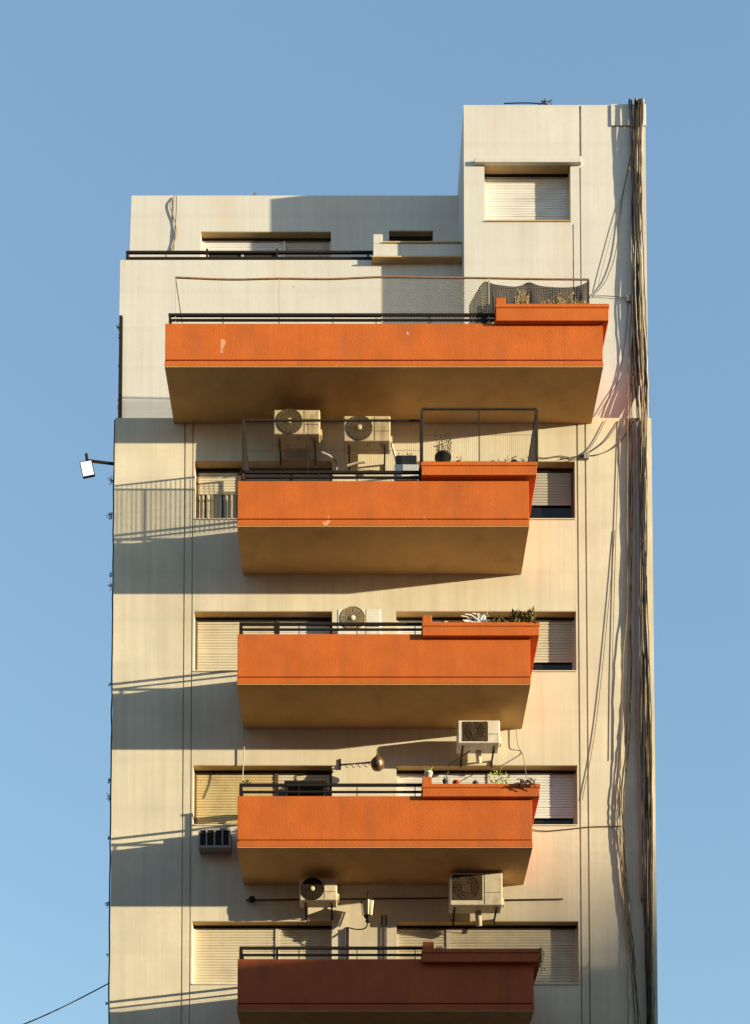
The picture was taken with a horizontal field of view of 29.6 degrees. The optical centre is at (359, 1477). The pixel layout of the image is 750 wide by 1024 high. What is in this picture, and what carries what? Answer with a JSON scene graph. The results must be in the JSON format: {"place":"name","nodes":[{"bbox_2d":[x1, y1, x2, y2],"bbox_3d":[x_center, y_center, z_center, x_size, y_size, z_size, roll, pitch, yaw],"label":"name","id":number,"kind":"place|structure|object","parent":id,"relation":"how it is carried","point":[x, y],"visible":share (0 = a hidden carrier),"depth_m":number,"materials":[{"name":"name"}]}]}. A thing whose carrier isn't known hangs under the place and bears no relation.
{"place":"outdoors","nodes":[
{"label":"outdoors","id":0,"kind":"place"},
{"bbox_2d":[0,0,749,1023],"label":"sky","id":1,"kind":"structure","parent":0,"point":[104,103],"materials":[{"name":"blue"}]},
{"label":"ground","id":2,"kind":"structure","parent":0,"visible":0},
{"bbox_2d":[110,104,657,1023],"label":"apartment building","id":3,"kind":"structure","parent":2,"relation":"on","point":[234,592],"depth_m":26.20,"materials":[{"name":"paint"}]},
{"bbox_2d":[24,983,107,1023],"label":"overhead wire","id":4,"kind":"object","parent":3,"relation":"attached to","point":[66,1004],"visible":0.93,"depth_m":26.14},
{"bbox_2d":[80,453,113,478],"bbox_3d":[-4.888,-18.855,26.464,0.659,0.481,0.203,0,-3,-10],"label":"floodlight","id":5,"kind":"object","parent":3,"relation":"attached to","point":[87,468],"visible":1,"depth_m":26.41,"materials":[{"name":"white metal"}]},
{"bbox_2d":[108,420,114,1023],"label":"cable","id":6,"kind":"object","parent":3,"relation":"attached to","point":[111,725],"visible":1,"depth_m":26.26,"materials":[{"name":"black rubber"}]},
{"bbox_2d":[118,315,122,417],"bbox_3d":[-4.609,-21.092,27.328,0.060,2.612,0.057,0,-3,0],"label":"pipe","id":7,"kind":"object","parent":3,"relation":"attached to","point":[120,361],"visible":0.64,"depth_m":27.32,"materials":[{"name":"black metal"}]},
{"bbox_2d":[169,195,176,250],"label":"cable","id":8,"kind":"object","parent":3,"relation":"attached to","point":[174,221],"visible":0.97,"depth_m":28.38,"materials":[{"name":"beige rubber"}]},
{"bbox_2d":[173,196,176,250],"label":"cable","id":9,"kind":"object","parent":3,"relation":"attached to","point":[175,221],"visible":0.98,"depth_m":28.38,"materials":[{"name":"beige rubber"}]},
{"bbox_2d":[198,828,231,853],"bbox_3d":[-2.651,-11.647,25.995,0.583,0.364,0.257,0,-3,0],"label":"window air conditioner","id":10,"kind":"object","parent":3,"relation":"attached to","point":[214,840],"depth_m":25.89,"materials":[{"name":"grey metal"}]},
{"bbox_2d":[242,728,244,780],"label":"cable","id":11,"kind":"object","parent":3,"relation":"hanging from","point":[243,754],"visible":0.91,"depth_m":26.15,"materials":[{"name":"white plastic"}]},
{"bbox_2d":[248,896,255,902],"bbox_3d":[-1.978,-10.576,25.977,0.140,0.140,0.050,0,-3,0],"label":"junction box","id":12,"kind":"object","parent":3,"relation":"attached to","point":[251,899],"visible":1,"depth_m":25.97,"materials":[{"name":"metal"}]},
{"bbox_2d":[192,921,331,984],"bbox_3d":[-1.797,-9.607,26.135,2.561,1.193,0.260,0,-3,0],"label":"window","id":13,"kind":"structure","parent":3,"relation":"in","point":[216,944],"depth_m":26.21,"materials":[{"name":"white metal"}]},
{"bbox_2d":[193,765,331,825],"bbox_3d":[-1.797,-12.566,26.286,2.561,1.150,0.260,0,-3,0],"label":"window","id":14,"kind":"structure","parent":3,"relation":"in","point":[216,787],"depth_m":26.37,"materials":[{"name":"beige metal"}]},
{"bbox_2d":[194,611,331,671],"bbox_3d":[-1.797,-15.492,26.435,2.561,1.163,0.260,0,-3,0],"label":"window","id":15,"kind":"structure","parent":3,"relation":"in","point":[216,632],"depth_m":26.51,"materials":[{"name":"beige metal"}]},
{"bbox_2d":[195,461,331,519],"bbox_3d":[-1.797,-18.394,26.583,2.561,1.138,0.260,0,-3,0],"label":"window","id":16,"kind":"structure","parent":3,"relation":"in","point":[216,481],"depth_m":26.67,"materials":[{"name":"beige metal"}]},
{"bbox_2d":[201,232,330,256],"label":"window","id":17,"kind":"structure","parent":3,"relation":"in","point":[212,241],"depth_m":28.55,"materials":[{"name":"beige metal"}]},
{"bbox_2d":[273,408,321,464],"bbox_3d":[-1.138,-19.204,26.203,0.885,0.615,0.614,0,-3,0],"label":"air conditioner","id":18,"kind":"object","parent":3,"relation":"attached to","point":[294,435],"visible":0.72,"depth_m":25.94,"materials":[{"name":"metal"}]},
{"bbox_2d":[284,780,326,795],"bbox_3d":[-0.976,-11.822,25.635,0.760,1.287,0.500,0,-3,0],"label":"table","id":19,"kind":"object","parent":3,"relation":"on","point":[306,788],"visible":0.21,"depth_m":25.61,"materials":[{"name":"black metal"}]},
{"bbox_2d":[300,877,338,919],"bbox_3d":[-0.734,-10.510,25.790,0.710,0.549,0.554,0,-3,0],"label":"air conditioner","id":20,"kind":"object","parent":3,"relation":"attached to","point":[318,893],"visible":1,"depth_m":25.55,"materials":[{"name":"metal"}]},
{"bbox_2d":[321,451,337,470],"bbox_3d":[-0.553,-18.781,26.235,0.093,0.259,0.445,-3,-4,41],"label":"pipe","id":21,"kind":"object","parent":3,"relation":"attached to","point":[330,456],"visible":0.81,"depth_m":26.25,"materials":[{"name":"white plastic"}]},
{"bbox_2d":[242,419,420,480],"bbox_3d":[-0.494,-18.264,25.857,3.207,1.117,1.205,0,-3,0],"label":"safety screen","id":22,"kind":"object","parent":3,"relation":"attached to","point":[245,464],"visible":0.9,"depth_m":25.29,"materials":[{"name":"metal"}]},
{"bbox_2d":[246,897,447,900],"bbox_3d":[-0.238,-10.614,26.055,3.706,0.062,0.024,0,-3,0],"label":"pipe","id":23,"kind":"object","parent":3,"relation":"attached to","point":[359,898],"visible":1,"depth_m":26.05,"materials":[{"name":"metal"}]},
{"bbox_2d":[346,927,348,958],"bbox_3d":[-0.229,-9.532,25.979,0.052,1.064,0.052,-1,-3,22],"label":"pipe","id":24,"kind":"object","parent":3,"relation":"attached to","point":[347,939],"visible":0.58,"depth_m":25.97,"materials":[{"name":"metal"}]},
{"bbox_2d":[347,461,365,466],"bbox_3d":[-0.076,-18.729,26.238,0.378,0.116,0.042,0,-3,0],"label":"pipe","id":25,"kind":"object","parent":3,"relation":"attached to","point":[358,462],"visible":0.91,"depth_m":26.22,"materials":[{"name":"beige plastic"}]},
{"bbox_2d":[337,606,382,633],"bbox_3d":[-0.001,-15.474,26.053,0.836,0.734,0.534,0,-3,0],"label":"air conditioner","id":26,"kind":"object","parent":3,"relation":"attached to","point":[352,614],"visible":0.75,"depth_m":25.82,"materials":[{"name":"white metal"}]},
{"bbox_2d":[348,892,374,929],"bbox_3d":[0.030,-10.292,25.884,0.264,0.666,0.610,3,-4,-42],"label":"wall lantern","id":27,"kind":"object","parent":3,"relation":"attached to","point":[367,903],"depth_m":25.70,"materials":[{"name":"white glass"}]},
{"bbox_2d":[339,748,383,771],"bbox_3d":[0.111,-13.048,26.080,0.936,0.427,0.448,-2,-4,37],"label":"wall lantern","id":28,"kind":"object","parent":3,"relation":"attached to","point":[377,762],"depth_m":25.75,"materials":[{"name":"brown metal"}]},
{"bbox_2d":[343,415,391,470],"bbox_3d":[0.145,-19.100,26.213,0.895,0.625,0.584,0,-3,0],"label":"air conditioner","id":29,"kind":"object","parent":3,"relation":"attached to","point":[358,437],"visible":0.83,"depth_m":25.96,"materials":[{"name":"metal"}]},
{"bbox_2d":[391,443,395,458],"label":"pipe","id":30,"kind":"object","parent":29,"relation":"attached to","point":[393,450],"visible":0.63,"depth_m":26.18,"materials":[{"name":"white plastic"}]},
{"bbox_2d":[175,276,588,323],"bbox_3d":[0.392,-21.002,25.986,7.400,0.933,1.235,0,-3,0],"label":"wire fence","id":31,"kind":"object","parent":3,"relation":"on","point":[411,277],"visible":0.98,"depth_m":25.39,"materials":[{"name":"metal"}]},
{"bbox_2d":[469,281,586,323],"bbox_3d":[3.035,-21.051,25.447,2.163,0.854,0.085,0,-3,0],"label":"shade cloth","id":32,"kind":"object","parent":31,"relation":"hanging from","point":[537,293],"visible":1,"depth_m":25.45,"materials":[{"name":"black fabric"}]},
{"bbox_2d":[381,915,382,958],"bbox_3d":[0.403,-9.662,26.006,0.025,1.308,0.021,0,-3,0],"label":"pipe","id":33,"kind":"object","parent":3,"relation":"attached to","point":[381,934],"visible":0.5,"depth_m":26.02,"materials":[{"name":"metal"}]},
{"bbox_2d":[385,915,386,958],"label":"pipe","id":34,"kind":"object","parent":3,"relation":"attached to","point":[385,934],"visible":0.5,"depth_m":26.02,"materials":[{"name":"metal"}]},
{"bbox_2d":[394,464,417,480],"bbox_3d":[0.827,-17.993,25.521,0.440,0.280,0.220,0,-3,0],"label":"white crate","id":35,"kind":"object","parent":3,"relation":"on","point":[402,467],"visible":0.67,"depth_m":25.42,"materials":[{"name":"white plastic"}]},
{"bbox_2d":[395,452,416,463],"bbox_3d":[0.827,-18.270,25.518,0.380,0.269,0.231,0,-3,0],"label":"potted plant","id":36,"kind":"object","parent":35,"relation":"on","point":[402,459],"visible":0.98,"depth_m":25.43,"materials":[{"name":"black plant"}]},
{"bbox_2d":[389,231,432,240],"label":"window","id":37,"kind":"structure","parent":3,"relation":"in","point":[393,235],"depth_m":28.51,"materials":[{"name":"black metal"}]},
{"bbox_2d":[422,765,434,776],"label":"potted plant","id":38,"kind":"object","parent":3,"relation":"on","point":[428,773],"visible":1,"depth_m":24.78,"materials":[{"name":"white plant"}]},
{"bbox_2d":[434,431,452,461],"bbox_3d":[1.486,-18.432,25.433,0.354,0.641,0.302,0,-3,0],"label":"potted plant","id":39,"kind":"object","parent":3,"relation":"on","point":[445,455],"visible":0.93,"depth_m":25.36,"materials":[{"name":"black plant"}]},
{"bbox_2d":[442,771,448,783],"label":"potted plant","id":40,"kind":"object","parent":3,"relation":"on","point":[445,780],"visible":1,"depth_m":24.78,"materials":[{"name":"grey plant"}]},
{"bbox_2d":[453,779,459,783],"bbox_3d":[1.686,-12.107,24.814,0.137,0.110,0.140,0,-3,0],"label":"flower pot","id":41,"kind":"object","parent":3,"relation":"on","point":[456,781],"visible":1,"depth_m":24.76,"materials":[{"name":"ceramic"}]},
{"bbox_2d":[448,873,503,925],"bbox_3d":[2.103,-10.494,25.774,0.988,0.737,0.584,0,-3,0],"label":"air conditioner","id":42,"kind":"object","parent":3,"relation":"attached to","point":[473,892],"visible":1,"depth_m":25.51,"materials":[{"name":"metal"}]},
{"bbox_2d":[475,911,481,926],"bbox_3d":[2.157,-10.177,25.852,0.122,0.249,0.276,0,-3,10],"label":"duct","id":43,"kind":"object","parent":42,"relation":"attached to","point":[478,918],"visible":1,"depth_m":25.81,"materials":[{"name":"plastic"}]},
{"bbox_2d":[461,613,490,621],"bbox_3d":[2.069,-15.080,24.994,0.577,0.237,0.138,0,-3,0],"label":"white leaf plant","id":44,"kind":"object","parent":3,"relation":"in","point":[480,618],"visible":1,"depth_m":24.96,"materials":[{"name":"white plant"}]},
{"bbox_2d":[456,721,501,767],"bbox_3d":[2.164,-13.397,25.922,0.803,0.568,0.584,0,-3,0],"label":"air conditioner","id":45,"kind":"object","parent":3,"relation":"attached to","point":[483,737],"visible":1,"depth_m":25.66,"materials":[{"name":"white metal"}]},
{"bbox_2d":[448,750,470,765],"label":"cable","id":46,"kind":"object","parent":45,"relation":"attached to","point":[460,757],"visible":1,"depth_m":25.89,"materials":[{"name":"black rubber"}]},
{"bbox_2d":[475,751,481,763],"bbox_3d":[2.170,-13.204,26.006,0.111,0.193,0.249,-1,-3,10],"label":"duct","id":47,"kind":"object","parent":45,"relation":"attached to","point":[478,757],"visible":1,"depth_m":25.98,"materials":[{"name":"plastic"}]},
{"bbox_2d":[421,408,537,461],"bbox_3d":[2.118,-18.490,25.834,2.083,0.977,1.275,0,-3,0],"label":"safety screen","id":48,"kind":"object","parent":3,"relation":"attached to","point":[533,454],"visible":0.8,"depth_m":25.22,"materials":[{"name":"metal"}]},
{"bbox_2d":[396,611,576,671],"bbox_3d":[2.341,-15.492,26.435,3.335,1.163,0.260,0,-3,0],"label":"window","id":49,"kind":"structure","parent":3,"relation":"in","point":[555,651],"depth_m":26.51,"materials":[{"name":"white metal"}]},
{"bbox_2d":[397,765,577,825],"bbox_3d":[2.341,-12.566,26.286,3.335,1.150,0.260,0,-3,0],"label":"window","id":50,"kind":"structure","parent":3,"relation":"in","point":[556,806],"depth_m":26.37,"materials":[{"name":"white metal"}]},
{"bbox_2d":[397,921,578,984],"bbox_3d":[2.341,-9.607,26.135,3.335,1.193,0.260,0,-3,0],"label":"window","id":51,"kind":"structure","parent":3,"relation":"in","point":[558,939],"depth_m":26.22,"materials":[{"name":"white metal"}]},
{"bbox_2d":[417,461,574,519],"bbox_3d":[2.341,-18.394,26.583,3.335,1.138,0.260,0,-3,0],"label":"window","id":52,"kind":"structure","parent":3,"relation":"in","point":[553,496],"depth_m":26.67,"materials":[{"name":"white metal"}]},
{"bbox_2d":[490,615,507,621],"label":"succulent plant","id":53,"kind":"object","parent":3,"relation":"on","point":[497,619],"visible":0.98,"depth_m":24.91,"materials":[{"name":"green plant"}]},
{"bbox_2d":[489,765,509,783],"bbox_3d":[2.430,-12.233,24.829,0.385,0.410,0.280,0,-3,0],"label":"seedling","id":54,"kind":"object","parent":3,"relation":"on","point":[501,779],"visible":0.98,"depth_m":24.81,"materials":[{"name":"green plant"}]},
{"bbox_2d":[513,289,529,303],"bbox_3d":[2.879,-21.004,25.323,0.311,0.373,0.176,0,-3,0],"label":"dry plant","id":55,"kind":"object","parent":3,"relation":"in","point":[521,299],"visible":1,"depth_m":25.29,"materials":[{"name":"beige plant"}]},
{"bbox_2d":[504,102,538,103],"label":"cable","id":56,"kind":"object","parent":3,"relation":"on","point":[522,103],"visible":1,"depth_m":27.22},
{"bbox_2d":[516,729,526,778],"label":"cable","id":57,"kind":"object","parent":3,"relation":"attached to","point":[522,754],"visible":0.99,"depth_m":26.16,"materials":[{"name":"beige plastic"}]},
{"bbox_2d":[509,606,535,626],"bbox_3d":[2.870,-15.082,25.007,0.543,0.383,0.387,0,-3,0],"label":"bushy plant","id":58,"kind":"object","parent":3,"relation":"on","point":[519,616],"visible":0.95,"depth_m":24.90,"materials":[{"name":"green plant"}]},
{"bbox_2d":[512,778,536,788],"bbox_3d":[2.848,-12.027,24.619,0.442,0.194,0.051,0,-3,0],"label":"dead vine","id":59,"kind":"object","parent":3,"relation":"attached to","point":[521,782],"visible":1,"depth_m":24.61,"materials":[{"name":"plant"}]},
{"bbox_2d":[484,165,570,221],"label":"window","id":60,"kind":"structure","parent":3,"relation":"in","point":[513,193],"depth_m":27.18,"materials":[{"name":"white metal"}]},
{"bbox_2d":[504,898,562,900],"bbox_3d":[3.174,-10.605,26.054,1.101,0.043,0.024,0,-3,0],"label":"pipe","id":61,"kind":"object","parent":3,"relation":"attached to","point":[533,899],"visible":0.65,"depth_m":26.05,"materials":[{"name":"metal"}]},
{"bbox_2d":[537,947,544,973],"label":"trailing plant","id":62,"kind":"object","parent":3,"relation":"hanging from","point":[541,955],"visible":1,"depth_m":24.13,"materials":[{"name":"green plant"}]},
{"bbox_2d":[538,99,551,104],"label":"dry clump","id":63,"kind":"object","parent":3,"relation":"on","point":[543,102],"visible":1,"depth_m":27.03,"materials":[{"name":"plant"}]},
{"bbox_2d":[538,455,574,458],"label":"cable","id":64,"kind":"object","parent":3,"relation":"attached to","point":[556,456],"visible":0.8,"depth_m":26.48,"materials":[{"name":"black rubber"}]},
{"bbox_2d":[552,289,574,303],"bbox_3d":[3.618,-20.981,25.327,0.409,0.328,0.186,0,-3,0],"label":"dry plant","id":65,"kind":"object","parent":3,"relation":"in","point":[562,300],"visible":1,"depth_m":25.31,"materials":[{"name":"beige plant"}]},
{"bbox_2d":[532,826,617,830],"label":"cable","id":66,"kind":"object","parent":3,"relation":"attached to","point":[575,828],"visible":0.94,"depth_m":26.12,"materials":[{"name":"black rubber"}]},
{"bbox_2d":[571,299,588,303],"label":"dry plant","id":67,"kind":"object","parent":3,"relation":"in","point":[576,302],"visible":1,"depth_m":25.26,"materials":[{"name":"beige plant"}]},
{"bbox_2d":[583,452,588,459],"bbox_3d":[4.218,-19.049,26.479,0.100,0.120,0.048,0,-3,0],"label":"junction box","id":68,"kind":"object","parent":3,"relation":"attached to","point":[586,456],"visible":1,"depth_m":26.46,"materials":[{"name":"grey plastic"}]},
{"bbox_2d":[568,420,605,460],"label":"cable","id":69,"kind":"object","parent":3,"relation":"attached to","point":[592,444],"visible":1,"depth_m":26.49,"materials":[{"name":"black rubber"}]},
{"bbox_2d":[560,421,633,458],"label":"cable","id":70,"kind":"object","parent":3,"relation":"attached to","point":[600,453],"visible":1,"depth_m":26.48,"materials":[{"name":"black rubber"}]},
{"bbox_2d":[582,533,614,798],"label":"cable","id":71,"kind":"object","parent":3,"relation":"attached to","point":[602,665],"visible":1,"depth_m":26.27,"materials":[{"name":"black rubber"}]},
{"bbox_2d":[577,420,619,458],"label":"cable","id":72,"kind":"object","parent":3,"relation":"attached to","point":[603,442],"visible":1,"depth_m":26.49,"materials":[{"name":"rubber"}]},
{"bbox_2d":[592,146,632,296],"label":"cable","id":73,"kind":"object","parent":3,"relation":"attached to","point":[618,229],"visible":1,"depth_m":26.85,"materials":[{"name":"brown rubber"}]},
{"bbox_2d":[598,306,627,414],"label":"cable","id":74,"kind":"object","parent":3,"relation":"attached to","point":[621,362],"visible":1,"depth_m":26.72,"materials":[{"name":"brown rubber"}]},
{"bbox_2d":[597,158,630,288],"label":"cable","id":75,"kind":"object","parent":3,"relation":"attached to","point":[612,230],"visible":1,"depth_m":26.85,"materials":[{"name":"brown rubber"}]},
{"bbox_2d":[611,426,619,744],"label":"cable","id":76,"kind":"object","parent":3,"relation":"attached to","point":[614,592],"visible":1,"depth_m":26.35,"materials":[{"name":"black rubber"}]},
{"bbox_2d":[615,301,631,1023],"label":"cable","id":77,"kind":"object","parent":3,"relation":"attached to","point":[622,663],"visible":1,"depth_m":26.23,"materials":[{"name":"black rubber"}]},
{"bbox_2d":[619,335,634,1016],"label":"cable","id":78,"kind":"object","parent":3,"relation":"attached to","point":[629,703],"visible":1,"depth_m":26.18,"materials":[{"name":"black rubber"}]},
{"bbox_2d":[619,324,635,1023],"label":"cable","id":79,"kind":"object","parent":3,"relation":"attached to","point":[626,706],"visible":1,"depth_m":26.21,"materials":[{"name":"black rubber"}]},
{"bbox_2d":[622,346,635,988],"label":"cable","id":80,"kind":"object","parent":3,"relation":"attached to","point":[630,668],"visible":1,"depth_m":26.25,"materials":[{"name":"black rubber"}]},
{"bbox_2d":[626,295,631,302],"bbox_3d":[5.080,-22.239,26.791,0.100,0.120,0.048,0,-3,0],"label":"junction box","id":81,"kind":"object","parent":3,"relation":"attached to","point":[629,299],"visible":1,"depth_m":26.77,"materials":[{"name":"grey plastic"}]},
{"bbox_2d":[621,336,638,1022],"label":"cable","id":82,"kind":"object","parent":3,"relation":"attached to","point":[630,692],"visible":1,"depth_m":26.19,"materials":[{"name":"black rubber"}]},
{"bbox_2d":[622,420,638,1023],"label":"cable","id":83,"kind":"object","parent":3,"relation":"attached to","point":[627,754],"visible":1,"depth_m":26.14,"materials":[{"name":"black rubber"}]},
{"bbox_2d":[623,343,640,1022],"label":"cable","id":84,"kind":"object","parent":3,"relation":"attached to","point":[632,681],"visible":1,"depth_m":26.23,"materials":[{"name":"black rubber"}]},
{"bbox_2d":[628,101,646,971],"bbox_3d":[5.173,-17.410,26.685,0.190,18.538,0.786,0,-3,0],"label":"cable","id":85,"kind":"object","parent":3,"relation":"attached to","point":[641,534],"visible":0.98,"depth_m":26.30,"materials":[{"name":"black rubber"}]},
{"bbox_2d":[629,98,647,1023],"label":"cable","id":86,"kind":"object","parent":3,"relation":"attached to","point":[642,597],"visible":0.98,"depth_m":26.16,"materials":[{"name":"black rubber"}]},
{"bbox_2d":[630,100,646,913],"bbox_3d":[5.188,-17.398,26.690,0.168,18.560,0.775,0,-3,0],"label":"cable","id":87,"kind":"object","parent":3,"relation":"attached to","point":[637,391],"visible":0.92,"depth_m":26.64,"materials":[{"name":"black rubber"}]},
{"bbox_2d":[631,98,645,883],"bbox_3d":[5.217,-17.409,26.684,0.165,18.536,0.781,0,-3,0],"label":"cable","id":88,"kind":"object","parent":3,"relation":"attached to","point":[642,535],"visible":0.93,"depth_m":26.28,"materials":[{"name":"black rubber"}]},
{"bbox_2d":[635,422,644,900],"bbox_3d":[5.169,-15.116,26.254,0.124,9.078,0.086,0,-3,0],"label":"pipe","id":89,"kind":"object","parent":3,"relation":"attached to","point":[638,578],"visible":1,"depth_m":26.25,"materials":[{"name":"grey metal"}]},
{"bbox_2d":[631,99,648,1021],"bbox_3d":[5.203,-17.397,26.684,0.154,18.565,0.787,0,-3,0],"label":"cable","id":90,"kind":"object","parent":3,"relation":"attached to","point":[643,574],"visible":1,"depth_m":26.27,"materials":[{"name":"black rubber"}]},
{"bbox_2d":[631,100,648,1023],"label":"cable","id":91,"kind":"object","parent":3,"relation":"attached to","point":[642,443],"visible":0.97,"depth_m":26.66,"materials":[{"name":"black rubber"}]},
{"bbox_2d":[634,100,648,859],"bbox_3d":[5.268,-17.398,26.696,0.163,18.561,0.777,0,-3,5],"label":"cable","id":92,"kind":"object","parent":3,"relation":"attached to","point":[643,420],"visible":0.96,"depth_m":26.64,"materials":[{"name":"black rubber"}]},
{"bbox_2d":[635,98,648,957],"bbox_3d":[5.281,-17.401,26.692,0.149,18.567,0.787,0,-3,3],"label":"cable","id":93,"kind":"object","parent":3,"relation":"attached to","point":[641,511],"visible":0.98,"depth_m":26.45,"materials":[{"name":"black rubber"}]},
{"bbox_2d":[634,100,649,1023],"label":"cable","id":94,"kind":"object","parent":3,"relation":"attached to","point":[641,584],"visible":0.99,"depth_m":26.12,"materials":[{"name":"black rubber"}]},
{"bbox_2d":[635,99,648,896],"bbox_3d":[5.280,-17.409,26.684,0.137,18.536,0.782,0,-3,0],"label":"cable","id":95,"kind":"object","parent":3,"relation":"attached to","point":[645,560],"visible":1,"depth_m":26.27,"materials":[{"name":"black rubber"}]},
{"bbox_2d":[635,98,648,868],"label":"cable","id":96,"kind":"object","parent":3,"relation":"attached to","point":[641,589],"visible":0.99,"depth_m":26.20,"materials":[{"name":"black rubber"}]},
{"bbox_2d":[636,98,650,1023],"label":"cable","id":97,"kind":"object","parent":3,"relation":"attached to","point":[643,610],"visible":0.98,"depth_m":26.14,"materials":[{"name":"black rubber"}]},
{"bbox_2d":[637,118,649,889],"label":"cable","id":98,"kind":"object","parent":3,"relation":"attached to","point":[642,534],"visible":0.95,"depth_m":26.27,"materials":[{"name":"black rubber"}]},
{"bbox_2d":[638,99,651,1023],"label":"cable","id":99,"kind":"object","parent":3,"relation":"attached to","point":[640,103],"visible":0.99,"depth_m":26.12,"materials":[{"name":"black rubber"}]},
{"bbox_2d":[639,98,651,941],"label":"cable","id":100,"kind":"object","parent":3,"relation":"attached to","point":[644,530],"visible":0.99,"depth_m":26.31,"materials":[{"name":"black rubber"}]},
{"bbox_2d":[640,99,651,1019],"bbox_3d":[5.393,-17.397,26.687,0.115,18.564,0.799,-1,-3,11],"label":"cable","id":101,"kind":"object","parent":3,"relation":"attached to","point":[645,467],"visible":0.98,"depth_m":26.29,"materials":[{"name":"black rubber"}]},
{"bbox_2d":[638,100,654,1023],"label":"cable","id":102,"kind":"object","parent":3,"relation":"attached to","point":[646,552],"visible":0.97,"depth_m":26.36,"materials":[{"name":"black rubber"}]},
{"bbox_2d":[639,99,653,1023],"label":"cable","id":103,"kind":"object","parent":3,"relation":"attached to","point":[644,540],"visible":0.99,"depth_m":26.39,"materials":[{"name":"black rubber"}]}
]}

